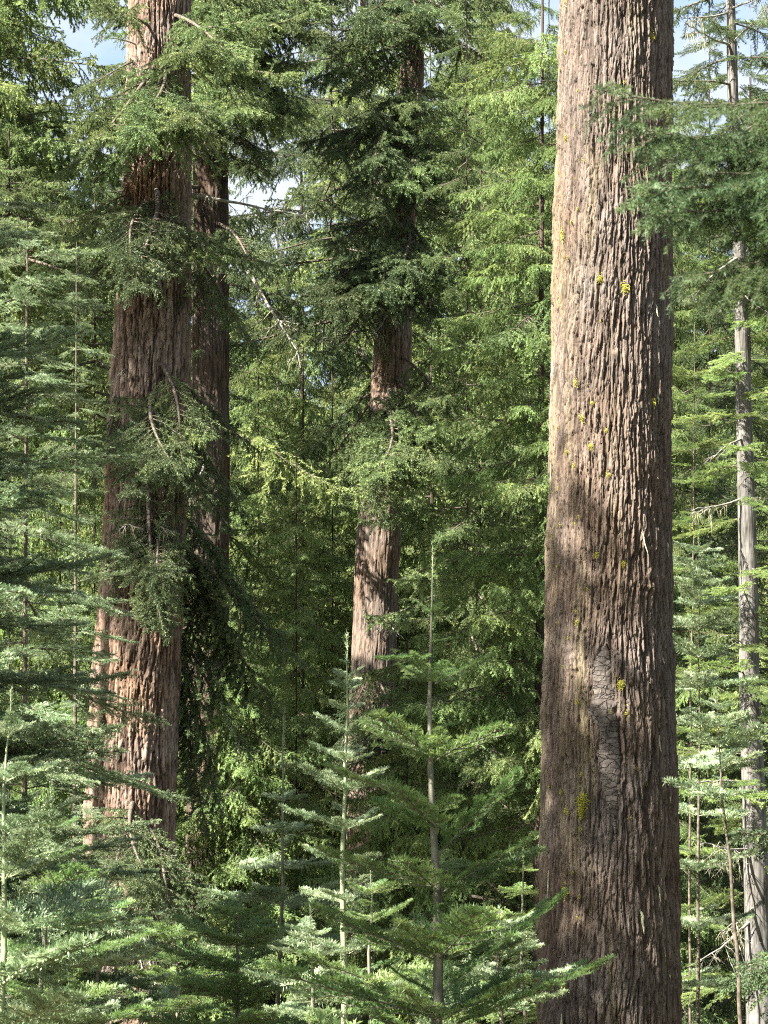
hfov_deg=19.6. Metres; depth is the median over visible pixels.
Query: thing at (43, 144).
conifer tree
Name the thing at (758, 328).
conifer tree
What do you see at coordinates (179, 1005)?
fir sapling
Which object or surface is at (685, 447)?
fir tree
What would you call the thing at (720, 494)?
conifer tree
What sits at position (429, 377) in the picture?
conifer tree
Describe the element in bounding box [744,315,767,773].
fir tree
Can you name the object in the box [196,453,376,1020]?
conifer tree
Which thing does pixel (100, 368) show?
conifer tree
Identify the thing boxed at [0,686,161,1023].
fir sapling
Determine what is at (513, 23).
conifer tree
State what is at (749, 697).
pale fir tree
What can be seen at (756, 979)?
shade fir tree
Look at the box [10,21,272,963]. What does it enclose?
conifer tree
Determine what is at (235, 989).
fir sapling
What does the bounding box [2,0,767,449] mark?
sky
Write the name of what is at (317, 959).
fir sapling
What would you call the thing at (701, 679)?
fir tree
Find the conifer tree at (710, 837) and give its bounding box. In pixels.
[673,77,767,1023]
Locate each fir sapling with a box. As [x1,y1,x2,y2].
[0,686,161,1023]
[0,783,157,1023]
[13,877,179,1023]
[119,916,263,1023]
[130,889,340,1023]
[197,708,362,1023]
[239,904,360,1023]
[261,545,614,1023]
[269,630,432,1023]
[295,861,432,1023]
[412,905,581,1023]
[448,847,538,1023]
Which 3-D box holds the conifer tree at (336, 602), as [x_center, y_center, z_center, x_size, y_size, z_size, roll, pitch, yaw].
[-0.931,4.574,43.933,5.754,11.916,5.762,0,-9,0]
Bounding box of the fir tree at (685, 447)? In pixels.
[671,322,744,1023]
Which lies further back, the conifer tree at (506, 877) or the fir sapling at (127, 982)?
the conifer tree at (506, 877)
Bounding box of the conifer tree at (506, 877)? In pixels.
[342,0,552,1023]
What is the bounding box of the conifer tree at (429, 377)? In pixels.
[416,133,534,906]
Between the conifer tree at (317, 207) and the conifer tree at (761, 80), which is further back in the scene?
the conifer tree at (761, 80)
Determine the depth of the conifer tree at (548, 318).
48.48 m
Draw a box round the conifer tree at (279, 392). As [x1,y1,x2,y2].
[178,218,351,964]
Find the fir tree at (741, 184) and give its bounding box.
[578,79,767,331]
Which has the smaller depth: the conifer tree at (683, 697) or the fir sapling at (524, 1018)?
the fir sapling at (524, 1018)
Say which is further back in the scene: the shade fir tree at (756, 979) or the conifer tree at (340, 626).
the conifer tree at (340, 626)
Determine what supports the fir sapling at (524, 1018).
on the ground
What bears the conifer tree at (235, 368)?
on the ground
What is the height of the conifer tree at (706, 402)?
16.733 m
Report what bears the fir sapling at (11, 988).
on the ground
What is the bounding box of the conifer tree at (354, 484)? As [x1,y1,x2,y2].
[297,1,475,798]
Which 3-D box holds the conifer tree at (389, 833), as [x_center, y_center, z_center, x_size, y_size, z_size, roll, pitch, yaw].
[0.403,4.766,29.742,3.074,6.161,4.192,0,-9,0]
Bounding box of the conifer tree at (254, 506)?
[177,280,343,923]
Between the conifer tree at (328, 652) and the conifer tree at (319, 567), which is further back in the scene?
the conifer tree at (328, 652)
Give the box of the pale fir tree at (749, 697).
[672,0,767,1023]
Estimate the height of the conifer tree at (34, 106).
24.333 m
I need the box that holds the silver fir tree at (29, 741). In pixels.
[0,194,162,1018]
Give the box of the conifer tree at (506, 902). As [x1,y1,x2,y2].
[326,0,549,1023]
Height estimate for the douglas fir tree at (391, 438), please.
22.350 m
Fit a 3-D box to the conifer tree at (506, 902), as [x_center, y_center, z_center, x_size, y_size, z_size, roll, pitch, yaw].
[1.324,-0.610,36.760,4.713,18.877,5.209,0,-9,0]
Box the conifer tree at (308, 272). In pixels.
[253,0,473,835]
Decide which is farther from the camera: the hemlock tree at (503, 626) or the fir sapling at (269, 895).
the hemlock tree at (503, 626)
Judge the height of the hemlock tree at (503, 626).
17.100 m
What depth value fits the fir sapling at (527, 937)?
13.72 m
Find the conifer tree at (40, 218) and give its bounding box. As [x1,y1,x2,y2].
[0,128,122,801]
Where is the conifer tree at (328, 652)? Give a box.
[289,608,349,746]
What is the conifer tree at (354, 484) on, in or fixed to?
on the ground
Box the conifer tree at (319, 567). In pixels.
[229,315,426,1012]
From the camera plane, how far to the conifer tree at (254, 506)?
43.56 m
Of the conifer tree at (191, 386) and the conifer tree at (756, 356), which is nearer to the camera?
the conifer tree at (756, 356)
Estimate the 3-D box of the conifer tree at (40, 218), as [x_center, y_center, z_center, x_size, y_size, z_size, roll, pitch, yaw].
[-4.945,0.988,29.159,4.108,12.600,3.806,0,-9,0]
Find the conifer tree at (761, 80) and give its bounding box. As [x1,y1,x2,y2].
[681,45,767,871]
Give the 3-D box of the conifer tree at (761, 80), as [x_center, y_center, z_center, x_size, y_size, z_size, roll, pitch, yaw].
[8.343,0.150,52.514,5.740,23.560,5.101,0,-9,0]
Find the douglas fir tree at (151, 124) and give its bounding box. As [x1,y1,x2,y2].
[45,0,316,1023]
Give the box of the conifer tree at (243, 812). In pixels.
[175,612,362,1023]
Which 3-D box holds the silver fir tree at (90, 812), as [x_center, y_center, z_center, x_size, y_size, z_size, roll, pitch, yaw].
[-3.307,1.687,23.970,1.554,9.550,1.756,0,-9,0]
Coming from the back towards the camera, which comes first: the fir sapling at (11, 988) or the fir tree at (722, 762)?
the fir tree at (722, 762)
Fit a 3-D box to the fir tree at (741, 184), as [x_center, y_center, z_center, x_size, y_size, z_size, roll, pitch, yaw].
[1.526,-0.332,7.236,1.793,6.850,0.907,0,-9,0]
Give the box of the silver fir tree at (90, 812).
[21,242,139,1013]
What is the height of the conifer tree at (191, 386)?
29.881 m
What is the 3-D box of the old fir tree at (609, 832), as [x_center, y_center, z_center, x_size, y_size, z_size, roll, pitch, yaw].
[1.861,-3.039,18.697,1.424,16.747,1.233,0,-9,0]
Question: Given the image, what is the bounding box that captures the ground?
[468,1002,744,1023]
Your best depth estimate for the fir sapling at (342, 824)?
14.83 m
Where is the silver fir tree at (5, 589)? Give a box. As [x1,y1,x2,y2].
[0,583,37,601]
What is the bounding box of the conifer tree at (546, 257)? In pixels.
[501,136,689,909]
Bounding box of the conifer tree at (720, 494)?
[671,1,767,1023]
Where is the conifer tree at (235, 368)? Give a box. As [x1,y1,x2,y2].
[175,289,317,967]
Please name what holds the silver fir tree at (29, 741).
on the ground
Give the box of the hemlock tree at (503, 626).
[382,0,557,1023]
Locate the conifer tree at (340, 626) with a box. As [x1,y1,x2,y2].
[297,342,495,1016]
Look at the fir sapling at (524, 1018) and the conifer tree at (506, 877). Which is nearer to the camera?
the fir sapling at (524, 1018)
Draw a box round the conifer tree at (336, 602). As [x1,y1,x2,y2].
[260,446,427,910]
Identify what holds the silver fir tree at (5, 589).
on the ground
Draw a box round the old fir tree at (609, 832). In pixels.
[536,0,681,1023]
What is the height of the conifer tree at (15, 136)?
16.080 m
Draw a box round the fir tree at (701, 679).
[672,537,757,1023]
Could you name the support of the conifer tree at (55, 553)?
on the ground
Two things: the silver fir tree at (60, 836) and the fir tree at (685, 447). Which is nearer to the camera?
the silver fir tree at (60, 836)
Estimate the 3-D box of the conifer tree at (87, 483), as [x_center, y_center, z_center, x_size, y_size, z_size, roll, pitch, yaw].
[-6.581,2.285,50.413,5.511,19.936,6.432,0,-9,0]
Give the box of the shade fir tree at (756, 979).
[715,826,767,1023]
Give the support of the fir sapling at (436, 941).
on the ground
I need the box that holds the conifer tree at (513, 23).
[415,0,553,969]
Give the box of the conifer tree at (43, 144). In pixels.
[0,0,127,361]
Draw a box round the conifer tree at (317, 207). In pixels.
[229,0,433,919]
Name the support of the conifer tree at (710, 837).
on the ground
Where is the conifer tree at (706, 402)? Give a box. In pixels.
[671,168,767,1022]
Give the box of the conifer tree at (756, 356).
[671,162,767,1008]
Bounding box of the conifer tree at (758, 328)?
[678,237,767,1023]
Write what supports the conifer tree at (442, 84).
on the ground
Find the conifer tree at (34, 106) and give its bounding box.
[0,0,91,806]
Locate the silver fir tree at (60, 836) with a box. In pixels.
[0,216,190,1019]
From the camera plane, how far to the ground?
41.32 m
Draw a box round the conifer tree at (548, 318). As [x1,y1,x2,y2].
[462,0,558,968]
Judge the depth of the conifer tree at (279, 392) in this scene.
51.04 m
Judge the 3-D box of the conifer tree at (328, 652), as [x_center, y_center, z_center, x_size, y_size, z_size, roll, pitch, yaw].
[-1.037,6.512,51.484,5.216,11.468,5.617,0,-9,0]
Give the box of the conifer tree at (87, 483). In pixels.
[10,211,183,966]
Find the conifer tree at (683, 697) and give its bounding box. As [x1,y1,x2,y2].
[671,164,744,1023]
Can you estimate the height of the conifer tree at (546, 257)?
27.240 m
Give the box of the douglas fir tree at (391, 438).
[288,0,518,1017]
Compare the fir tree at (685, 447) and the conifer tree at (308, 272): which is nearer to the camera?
the fir tree at (685, 447)
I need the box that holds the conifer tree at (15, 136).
[0,91,49,322]
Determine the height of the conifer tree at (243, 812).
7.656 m
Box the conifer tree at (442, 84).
[295,0,551,953]
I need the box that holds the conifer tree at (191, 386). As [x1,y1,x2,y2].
[63,45,246,968]
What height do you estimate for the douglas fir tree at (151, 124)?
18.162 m
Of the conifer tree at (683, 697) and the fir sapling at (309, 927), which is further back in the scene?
the conifer tree at (683, 697)
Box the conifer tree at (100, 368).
[0,183,216,629]
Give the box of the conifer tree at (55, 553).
[0,295,193,1002]
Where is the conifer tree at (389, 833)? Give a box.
[302,638,509,1023]
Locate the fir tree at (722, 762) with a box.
[662,689,767,1023]

